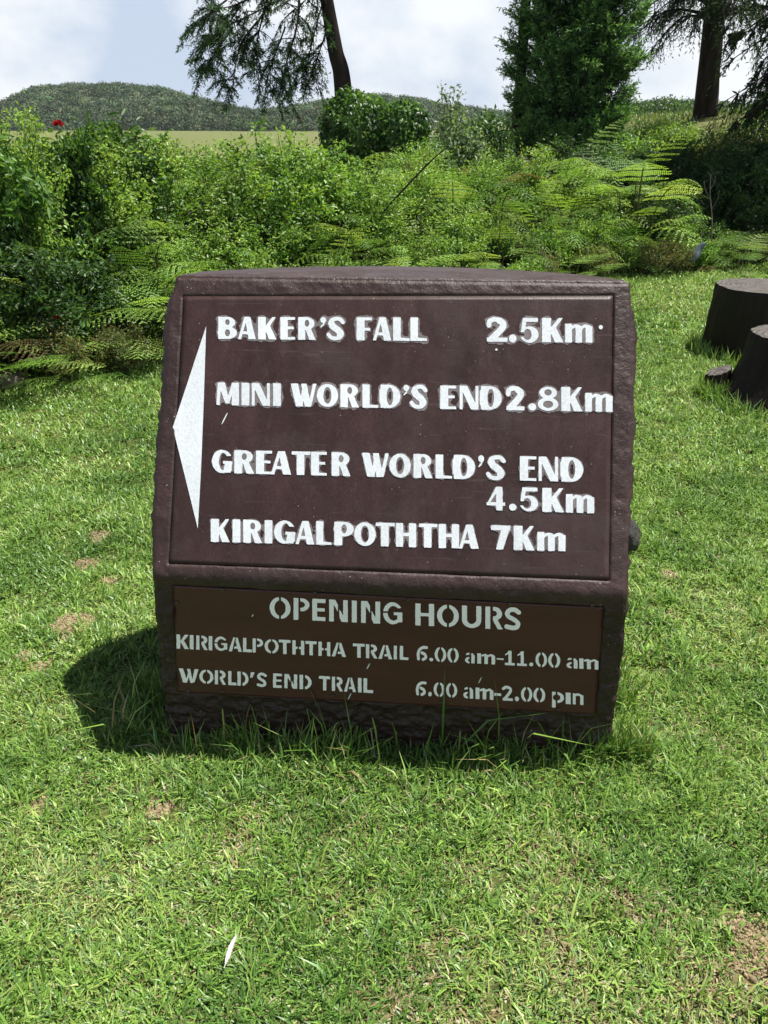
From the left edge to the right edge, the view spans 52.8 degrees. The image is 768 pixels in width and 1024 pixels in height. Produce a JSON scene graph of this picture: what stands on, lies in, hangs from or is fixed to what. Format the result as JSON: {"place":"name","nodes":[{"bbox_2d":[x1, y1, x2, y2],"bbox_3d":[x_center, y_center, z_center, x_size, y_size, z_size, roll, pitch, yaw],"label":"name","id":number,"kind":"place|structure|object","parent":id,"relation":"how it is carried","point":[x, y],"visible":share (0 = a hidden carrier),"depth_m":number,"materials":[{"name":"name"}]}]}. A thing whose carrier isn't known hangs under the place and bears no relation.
{"place":"outdoors","nodes":[
{"label":"outdoors","id":0,"kind":"place"},
{"bbox_2d":[9,90,458,130],"bbox_3d":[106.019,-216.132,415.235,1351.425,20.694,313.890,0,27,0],"label":"hills","id":1,"kind":"structure","parent":0,"point":[86,97],"depth_m":349.04,"materials":[{"name":"plant"}]},
{"bbox_2d":[0,81,767,130],"bbox_3d":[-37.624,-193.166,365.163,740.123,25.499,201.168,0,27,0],"label":"forest","id":2,"kind":"object","parent":1,"relation":"on","point":[204,115],"visible":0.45,"depth_m":348.62,"materials":[{"name":"plant"}]},
{"bbox_2d":[0,106,767,1023],"bbox_3d":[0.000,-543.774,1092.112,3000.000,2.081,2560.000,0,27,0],"label":"ground","id":3,"kind":"structure","parent":0,"point":[192,138],"depth_m":2.06,"materials":[{"name":"plant"}]},
{"bbox_2d":[0,368,31,390],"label":"stone","id":4,"kind":"object","parent":3,"relation":"on","point":[12,378],"visible":0.59,"depth_m":5.24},
{"bbox_2d":[0,133,62,350],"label":"leafy shrub","id":5,"kind":"object","parent":3,"relation":"on","point":[38,197],"visible":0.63,"depth_m":5.54,"materials":[{"name":"green plant"}]},
{"bbox_2d":[0,305,87,390],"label":"bracken fern","id":6,"kind":"object","parent":3,"relation":"on","point":[20,348],"visible":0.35,"depth_m":5.21,"materials":[{"name":"plant"}]},
{"bbox_2d":[0,223,91,372],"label":"leafy shrub","id":7,"kind":"object","parent":3,"relation":"on","point":[32,273],"visible":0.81,"depth_m":5.26,"materials":[{"name":"green plant"}]},
{"bbox_2d":[0,88,96,291],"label":"leafy shrub","id":8,"kind":"object","parent":3,"relation":"on","point":[29,158],"visible":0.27,"depth_m":5.72,"materials":[{"name":"green plant"}]},
{"bbox_2d":[19,261,111,360],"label":"leafy shrub","id":9,"kind":"object","parent":3,"relation":"on","point":[84,316],"visible":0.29,"depth_m":5.56,"materials":[{"name":"green plant"}]},
{"bbox_2d":[28,304,109,382],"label":"flowering shrub","id":10,"kind":"object","parent":3,"relation":"on","point":[71,354],"visible":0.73,"depth_m":5.25,"materials":[{"name":"green plant"}]},
{"bbox_2d":[0,109,137,280],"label":"leafy shrub","id":11,"kind":"object","parent":3,"relation":"on","point":[66,223],"visible":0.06,"depth_m":6.11,"materials":[{"name":"green plant"}]},
{"bbox_2d":[0,330,149,389],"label":"bracken fern","id":12,"kind":"object","parent":3,"relation":"on","point":[44,377],"visible":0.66,"depth_m":5.20,"materials":[{"name":"plant"}]},
{"bbox_2d":[28,109,136,278],"bbox_3d":[-2.493,-2.289,6.327,0.780,1.788,0.866,0,27,0],"label":"flowering shrub","id":13,"kind":"object","parent":3,"relation":"on","point":[79,162],"visible":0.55,"depth_m":6.06,"materials":[{"name":"green plant"}]},
{"bbox_2d":[16,226,149,352],"bbox_3d":[-2.300,-1.656,5.899,0.986,0.998,1.012,-9,28,-18],"label":"leafy shrub","id":14,"kind":"object","parent":3,"relation":"on","point":[101,276],"visible":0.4,"depth_m":5.70,"materials":[{"name":"green plant"}]},
{"bbox_2d":[37,287,166,376],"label":"bracken fern","id":15,"kind":"object","parent":3,"relation":"on","point":[154,311],"visible":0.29,"depth_m":5.57,"materials":[{"name":"plant"}]},
{"bbox_2d":[54,109,185,306],"bbox_3d":[-2.485,-2.723,7.148,1.505,1.808,1.355,3,27,7],"label":"leafy shrub","id":16,"kind":"object","parent":3,"relation":"on","point":[127,136],"visible":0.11,"depth_m":6.90,"materials":[{"name":"green plant"}]},
{"bbox_2d":[84,315,163,377],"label":"leafy shrub","id":17,"kind":"object","parent":3,"relation":"on","point":[119,361],"visible":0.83,"depth_m":5.50,"materials":[{"name":"green plant"}]},
{"bbox_2d":[57,128,206,325],"bbox_3d":[-2.357,-2.431,6.734,1.671,1.643,1.389,18,32,32],"label":"leafy shrub","id":18,"kind":"object","parent":3,"relation":"on","point":[119,209],"visible":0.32,"depth_m":6.41,"materials":[{"name":"green plant"}]},
{"bbox_2d":[77,238,201,337],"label":"bracken fern","id":19,"kind":"object","parent":3,"relation":"on","point":[154,270],"visible":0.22,"depth_m":6.14,"materials":[{"name":"plant"}]},
{"bbox_2d":[98,153,184,299],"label":"leafy shrub","id":20,"kind":"object","parent":3,"relation":"on","point":[162,231],"visible":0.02,"depth_m":6.91,"materials":[{"name":"green plant"}]},
{"bbox_2d":[89,260,206,366],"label":"bracken fern","id":21,"kind":"object","parent":3,"relation":"on","point":[155,299],"visible":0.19,"depth_m":6.05,"materials":[{"name":"plant"}]},
{"bbox_2d":[108,218,233,338],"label":"bracken fern","id":22,"kind":"object","parent":3,"relation":"on","point":[157,266],"visible":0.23,"depth_m":6.19,"materials":[{"name":"plant"}]},
{"bbox_2d":[128,127,218,230],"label":"leafy shrub","id":23,"kind":"object","parent":3,"relation":"on","point":[173,151],"visible":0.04,"depth_m":7.72,"materials":[{"name":"green plant"}]},
{"bbox_2d":[140,142,210,245],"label":"leafy shrub","id":24,"kind":"object","parent":3,"relation":"on","point":[170,159],"visible":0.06,"depth_m":7.49,"materials":[{"name":"green plant"}]},
{"bbox_2d":[139,127,212,192],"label":"leafy shrub","id":25,"kind":"object","parent":3,"relation":"on","point":[153,139],"depth_m":8.04,"materials":[{"name":"green plant"}]},
{"bbox_2d":[120,168,238,300],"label":"bracken fern","id":26,"kind":"object","parent":3,"relation":"on","point":[176,182],"visible":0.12,"depth_m":6.88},
{"bbox_2d":[120,212,287,308],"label":"bracken fern","id":27,"kind":"object","parent":3,"relation":"on","point":[168,226],"visible":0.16,"depth_m":6.53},
{"bbox_2d":[182,140,239,187],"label":"leafy shrub","id":28,"kind":"object","parent":3,"relation":"on","point":[206,149],"visible":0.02,"depth_m":8.33,"materials":[{"name":"green plant"}]},
{"bbox_2d":[141,214,287,293],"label":"leafy shrub","id":29,"kind":"object","parent":3,"relation":"on","point":[211,255],"visible":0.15,"depth_m":6.55,"materials":[{"name":"green plant"}]},
{"bbox_2d":[162,133,319,260],"bbox_3d":[-1.383,-2.790,7.513,1.562,1.605,1.616,-5,27,-10],"label":"leafy shrub","id":30,"kind":"object","parent":3,"relation":"on","point":[205,178],"visible":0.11,"depth_m":7.20,"materials":[{"name":"green plant"}]},
{"bbox_2d":[192,214,294,269],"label":"leafy shrub","id":31,"kind":"object","parent":3,"relation":"on","point":[282,253],"visible":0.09,"depth_m":6.79,"materials":[{"name":"green plant"}]},
{"bbox_2d":[176,151,334,267],"bbox_3d":[-1.156,-2.512,7.086,1.484,1.442,1.311,-1,27,-2],"label":"leafy shrub","id":32,"kind":"object","parent":3,"relation":"on","point":[273,222],"visible":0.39,"depth_m":6.94,"materials":[{"name":"green plant"}]},
{"bbox_2d":[175,0,350,136],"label":"cypress tree","id":33,"kind":"object","parent":3,"relation":"on","point":[340,68],"visible":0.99,"depth_m":12.68,"materials":[{"name":"green plant"}]},
{"bbox_2d":[233,246,299,269],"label":"leafy shrub","id":34,"kind":"object","parent":3,"relation":"on","point":[262,260],"visible":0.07,"depth_m":6.48,"materials":[{"name":"green plant"}]},
{"bbox_2d":[211,115,351,266],"bbox_3d":[-0.990,-2.892,7.569,1.522,1.772,1.541,-3,27,-7],"label":"leafy shrub","id":35,"kind":"object","parent":3,"relation":"on","point":[313,192],"visible":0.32,"depth_m":7.39,"materials":[{"name":"green plant"}]},
{"bbox_2d":[236,227,341,266],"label":"bracken fern","id":36,"kind":"object","parent":3,"relation":"on","point":[307,251],"visible":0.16,"depth_m":7.07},
{"bbox_2d":[305,232,367,266],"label":"leafy shrub","id":37,"kind":"object","parent":3,"relation":"on","point":[338,261],"visible":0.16,"depth_m":7.17,"materials":[{"name":"green plant"}]},
{"bbox_2d":[280,131,394,253],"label":"leafy shrub","id":38,"kind":"object","parent":3,"relation":"on","point":[352,182],"visible":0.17,"depth_m":7.72,"materials":[{"name":"green plant"}]},
{"bbox_2d":[286,213,404,266],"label":"bracken fern","id":39,"kind":"object","parent":3,"relation":"on","point":[342,245],"visible":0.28,"depth_m":7.27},
{"bbox_2d":[306,83,396,179],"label":"ivy bush","id":40,"kind":"object","parent":3,"relation":"on","point":[360,141],"visible":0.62,"depth_m":12.18,"materials":[{"name":"green plant"}]},
{"bbox_2d":[285,146,423,252],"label":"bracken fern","id":41,"kind":"object","parent":3,"relation":"on","point":[381,163],"visible":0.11,"depth_m":8.47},
{"bbox_2d":[302,160,427,265],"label":"leafy shrub","id":42,"kind":"object","parent":3,"relation":"on","point":[367,193],"visible":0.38,"depth_m":7.67,"materials":[{"name":"green plant"}]},
{"bbox_2d":[322,224,425,265],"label":"bracken fern","id":43,"kind":"object","parent":3,"relation":"on","point":[394,246],"visible":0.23,"depth_m":7.47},
{"bbox_2d":[0,165,766,389],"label":"undergrowth","id":44,"kind":"object","parent":3,"relation":"on","point":[169,260],"visible":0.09,"depth_m":7.50,"materials":[{"name":"green plant"}]},
{"bbox_2d":[348,161,418,258],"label":"leafy shrub","id":45,"kind":"object","parent":3,"relation":"on","point":[388,174],"visible":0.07,"depth_m":8.18,"materials":[{"name":"green plant"}]},
{"bbox_2d":[18,529,767,988],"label":"loose earth","id":46,"kind":"structure","parent":3,"relation":"on","point":[64,623],"depth_m":1.73,"materials":[{"name":"soil"}]},
{"bbox_2d":[151,266,637,754],"bbox_3d":[0.006,-0.019,2.338,1.296,1.347,0.969,0,27,0],"label":"trail sign","id":47,"kind":"object","parent":3,"relation":"on","point":[385,498],"visible":1,"depth_m":2.01,"materials":[{"name":"brown paint"}]},
{"bbox_2d":[370,97,436,165],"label":"ivy bush","id":48,"kind":"object","parent":3,"relation":"on","point":[409,126],"visible":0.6,"depth_m":11.96,"materials":[{"name":"green plant"}]},
{"bbox_2d":[369,140,456,207],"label":"leafy shrub","id":49,"kind":"object","parent":3,"relation":"on","point":[404,170],"visible":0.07,"depth_m":10.08,"materials":[{"name":"green plant"}]},
{"bbox_2d":[354,191,478,266],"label":"bracken fern","id":50,"kind":"object","parent":3,"relation":"on","point":[435,207],"visible":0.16,"depth_m":8.26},
{"bbox_2d":[372,149,463,245],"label":"leafy shrub","id":51,"kind":"object","parent":3,"relation":"on","point":[425,197],"visible":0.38,"depth_m":8.65,"materials":[{"name":"green plant"}]},
{"bbox_2d":[378,136,460,177],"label":"leafy bush","id":52,"kind":"object","parent":3,"relation":"on","point":[423,148],"visible":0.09,"depth_m":11.13,"materials":[{"name":"green plant"}]},
{"bbox_2d":[396,227,456,266],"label":"leafy shrub","id":53,"kind":"object","parent":3,"relation":"on","point":[443,250],"visible":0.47,"depth_m":7.70,"materials":[{"name":"green plant"}]},
{"bbox_2d":[429,80,465,153],"bbox_3d":[0.947,-5.254,11.662,0.581,2.193,0.693,0,27,0],"label":"sapling","id":54,"kind":"object","parent":3,"relation":"on","point":[442,94],"visible":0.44,"depth_m":11.30,"materials":[{"name":"green plant"}]},
{"bbox_2d":[416,198,495,267],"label":"leafy shrub","id":55,"kind":"object","parent":3,"relation":"on","point":[460,240],"visible":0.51,"depth_m":8.10,"materials":[{"name":"green plant"}]},
{"bbox_2d":[423,106,493,179],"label":"pale shrub","id":56,"kind":"object","parent":3,"relation":"on","point":[464,140],"visible":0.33,"depth_m":11.19,"materials":[{"name":"green plant"}]},
{"bbox_2d":[392,179,524,238],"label":"bracken fern","id":57,"kind":"object","parent":3,"relation":"on","point":[474,194],"visible":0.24,"depth_m":8.46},
{"bbox_2d":[449,145,514,192],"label":"leafy shrub","id":58,"kind":"object","parent":3,"relation":"on","point":[487,161],"visible":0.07,"depth_m":10.40,"materials":[{"name":"green plant"}]},
{"bbox_2d":[458,103,522,175],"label":"leafy bush","id":59,"kind":"object","parent":3,"relation":"on","point":[501,136],"visible":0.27,"depth_m":11.71,"materials":[{"name":"green plant"}]},
{"bbox_2d":[459,200,527,267],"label":"leafy shrub","id":60,"kind":"object","parent":3,"relation":"on","point":[503,244],"visible":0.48,"depth_m":8.50,"materials":[{"name":"green plant"}]},
{"bbox_2d":[427,181,569,268],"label":"bracken fern","id":61,"kind":"object","parent":3,"relation":"on","point":[507,192],"visible":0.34,"depth_m":8.77,"materials":[{"name":"plant"}]},
{"bbox_2d":[451,162,547,235],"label":"leafy shrub","id":62,"kind":"object","parent":3,"relation":"on","point":[491,190],"visible":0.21,"depth_m":9.31,"materials":[{"name":"green plant"}]},
{"bbox_2d":[437,226,566,269],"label":"bracken fern","id":63,"kind":"object","parent":3,"relation":"on","point":[499,237],"visible":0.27,"depth_m":8.25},
{"bbox_2d":[456,137,585,233],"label":"leafy shrub","id":64,"kind":"object","parent":3,"relation":"on","point":[517,166],"visible":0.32,"depth_m":9.43,"materials":[{"name":"green plant"}]},
{"bbox_2d":[501,252,545,271],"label":"leafy shrub","id":65,"kind":"object","parent":3,"relation":"on","point":[529,266],"visible":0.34,"depth_m":7.98,"materials":[{"name":"green plant"}]},
{"bbox_2d":[501,223,563,268],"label":"leafy shrub","id":66,"kind":"object","parent":3,"relation":"on","point":[533,247],"visible":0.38,"depth_m":8.60,"materials":[{"name":"green plant"}]},
{"bbox_2d":[491,177,574,253],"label":"bracken fern","id":67,"kind":"object","parent":3,"relation":"on","point":[518,203],"visible":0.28,"depth_m":9.01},
{"bbox_2d":[526,211,589,272],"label":"leafy shrub","id":68,"kind":"object","parent":3,"relation":"on","point":[566,248],"visible":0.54,"depth_m":8.74,"materials":[{"name":"green plant"}]},
{"bbox_2d":[486,152,633,225],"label":"bracken fern","id":69,"kind":"object","parent":3,"relation":"on","point":[578,196],"visible":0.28,"depth_m":9.42,"materials":[{"name":"plant"}]},
{"bbox_2d":[497,183,624,273],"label":"bracken fern","id":70,"kind":"object","parent":3,"relation":"on","point":[570,222],"visible":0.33,"depth_m":8.96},
{"bbox_2d":[513,160,632,228],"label":"bracken fern","id":71,"kind":"object","parent":3,"relation":"on","point":[587,166],"visible":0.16,"depth_m":9.72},
{"bbox_2d":[493,0,655,169],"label":"dense conifer","id":72,"kind":"object","parent":3,"relation":"on","point":[584,68],"visible":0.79,"depth_m":13.81,"materials":[{"name":"green plant"}]},
{"bbox_2d":[537,134,621,200],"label":"leafy shrub","id":73,"kind":"object","parent":3,"relation":"on","point":[565,151],"visible":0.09,"depth_m":10.68,"materials":[{"name":"green plant"}]},
{"bbox_2d":[548,208,616,274],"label":"leafy shrub","id":74,"kind":"object","parent":3,"relation":"on","point":[594,237],"visible":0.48,"depth_m":8.96,"materials":[{"name":"green plant"}]},
{"bbox_2d":[573,240,622,278],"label":"leafy shrub","id":75,"kind":"object","parent":3,"relation":"on","point":[593,263],"visible":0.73,"depth_m":8.81,"materials":[{"name":"green plant"}]},
{"bbox_2d":[558,183,655,233],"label":"leafy shrub","id":76,"kind":"object","parent":3,"relation":"on","point":[611,209],"visible":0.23,"depth_m":9.60,"materials":[{"name":"green plant"}]},
{"bbox_2d":[583,213,644,269],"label":"leafy shrub","id":77,"kind":"object","parent":3,"relation":"on","point":[613,231],"visible":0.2,"depth_m":9.22,"materials":[{"name":"green plant"}]},
{"bbox_2d":[545,147,684,265],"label":"bracken fern","id":78,"kind":"object","parent":3,"relation":"on","point":[595,162],"visible":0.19,"depth_m":9.77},
{"bbox_2d":[605,233,649,273],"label":"leafy shrub","id":79,"kind":"object","parent":3,"relation":"on","point":[628,250],"visible":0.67,"depth_m":9.12,"materials":[{"name":"green plant"}]},
{"bbox_2d":[574,184,688,269],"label":"bracken fern","id":80,"kind":"object","parent":3,"relation":"on","point":[644,210],"visible":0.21,"depth_m":9.34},
{"bbox_2d":[598,128,670,166],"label":"bush","id":81,"kind":"object","parent":3,"relation":"on","point":[636,139],"visible":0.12,"depth_m":13.84,"materials":[{"name":"green plant"}]},
{"bbox_2d":[559,130,710,268],"bbox_3d":[2.921,-3.744,9.599,2.136,1.713,2.191,1,25,8],"label":"bracken fern","id":82,"kind":"object","parent":3,"relation":"on","point":[642,172],"visible":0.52,"depth_m":9.16,"materials":[{"name":"plant"}]},
{"bbox_2d":[584,138,685,215],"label":"leafy shrub","id":83,"kind":"object","parent":3,"relation":"on","point":[648,182],"visible":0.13,"depth_m":10.35,"materials":[{"name":"green plant"}]},
{"bbox_2d":[611,177,702,249],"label":"leafy shrub","id":84,"kind":"object","parent":3,"relation":"on","point":[665,204],"visible":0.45,"depth_m":9.64,"materials":[{"name":"green plant"}]},
{"bbox_2d":[622,114,693,154],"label":"bush","id":85,"kind":"object","parent":3,"relation":"on","point":[659,122],"visible":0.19,"depth_m":16.84,"materials":[{"name":"green plant"}]},
{"bbox_2d":[635,234,682,276],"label":"leafy shrub","id":86,"kind":"object","parent":3,"relation":"on","point":[650,258],"visible":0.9,"depth_m":9.07,"materials":[{"name":"green plant"}]},
{"bbox_2d":[629,94,693,117],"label":"bush","id":87,"kind":"object","parent":3,"relation":"on","point":[660,107],"visible":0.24,"depth_m":26.34,"materials":[{"name":"green plant"}]},
{"bbox_2d":[627,147,697,210],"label":"leafy shrub","id":88,"kind":"object","parent":3,"relation":"on","point":[681,173],"visible":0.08,"depth_m":10.78,"materials":[{"name":"green plant"}]},
{"bbox_2d":[640,119,707,158],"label":"bush","id":89,"kind":"object","parent":3,"relation":"on","point":[673,132],"visible":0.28,"depth_m":15.56,"materials":[{"name":"green plant"}]},
{"bbox_2d":[653,228,702,272],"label":"leafy shrub","id":90,"kind":"object","parent":3,"relation":"on","point":[683,261],"visible":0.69,"depth_m":9.22,"materials":[{"name":"green plant"}]},
{"bbox_2d":[632,135,730,205],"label":"leafy shrub","id":91,"kind":"object","parent":3,"relation":"on","point":[691,162],"visible":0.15,"depth_m":11.17,"materials":[{"name":"green plant"}]},
{"bbox_2d":[620,0,767,119],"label":"fir tree","id":92,"kind":"object","parent":3,"relation":"on","point":[714,15],"visible":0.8,"depth_m":17.97,"materials":[{"name":"green plant"}]},
{"bbox_2d":[673,231,724,272],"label":"leafy shrub","id":93,"kind":"object","parent":3,"relation":"on","point":[709,249],"visible":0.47,"depth_m":9.34,"materials":[{"name":"green plant"}]},
{"bbox_2d":[683,179,746,234],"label":"leafy shrub","id":94,"kind":"object","parent":3,"relation":"on","point":[715,212],"visible":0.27,"depth_m":10.46,"materials":[{"name":"green plant"}]},
{"bbox_2d":[667,127,767,200],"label":"leafy shrub","id":95,"kind":"object","parent":3,"relation":"on","point":[732,148],"visible":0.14,"depth_m":10.86,"materials":[{"name":"green plant"}]},
{"bbox_2d":[696,236,739,270],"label":"leafy shrub","id":96,"kind":"object","parent":3,"relation":"on","point":[729,247],"visible":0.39,"depth_m":9.49,"materials":[{"name":"green plant"}]},
{"bbox_2d":[705,365,731,390],"bbox_3d":[2.221,-0.861,5.120,0.208,0.200,0.206,0,27,0],"label":"tree stump","id":97,"kind":"object","parent":3,"relation":"on","point":[722,373],"visible":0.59,"depth_m":5.09,"materials":[{"name":"wood"}]},
{"bbox_2d":[687,128,764,167],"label":"bush","id":98,"kind":"object","parent":3,"relation":"on","point":[719,138],"visible":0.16,"depth_m":13.21,"materials":[{"name":"green plant"}]},
{"bbox_2d":[686,152,767,231],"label":"leafy shrub","id":99,"kind":"object","parent":3,"relation":"on","point":[719,187],"visible":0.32,"depth_m":10.59,"materials":[{"name":"green plant"}]},
{"bbox_2d":[694,233,767,278],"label":"bracken fern","id":100,"kind":"object","parent":3,"relation":"on","point":[744,256],"visible":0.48,"depth_m":9.50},
{"bbox_2d":[700,0,767,154],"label":"fir tree","id":101,"kind":"object","parent":3,"relation":"on","point":[758,109],"visible":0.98,"depth_m":11.84,"materials":[{"name":"green plant"}]},
{"bbox_2d":[702,278,767,359],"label":"tree stump","id":102,"kind":"object","parent":3,"relation":"on","point":[738,311],"visible":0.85,"depth_m":5.90,"materials":[{"name":"brown wood"}]},
{"bbox_2d":[715,127,767,203],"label":"leafy shrub","id":103,"kind":"object","parent":3,"relation":"on","point":[764,147],"visible":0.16,"depth_m":10.75,"materials":[{"name":"green plant"}]},
{"bbox_2d":[718,188,767,235],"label":"leafy shrub","id":104,"kind":"object","parent":3,"relation":"on","point":[753,212],"visible":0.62,"depth_m":10.34,"materials":[{"name":"green plant"}]},
{"bbox_2d":[721,325,767,415],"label":"tree stump","id":105,"kind":"object","parent":3,"relation":"on","point":[749,377],"visible":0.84,"depth_m":4.88,"materials":[{"name":"brown wood"}]},
{"bbox_2d":[0,0,767,110],"label":"sky","id":106,"kind":"structure","parent":0,"point":[395,47],"materials":[{"name":"white"}]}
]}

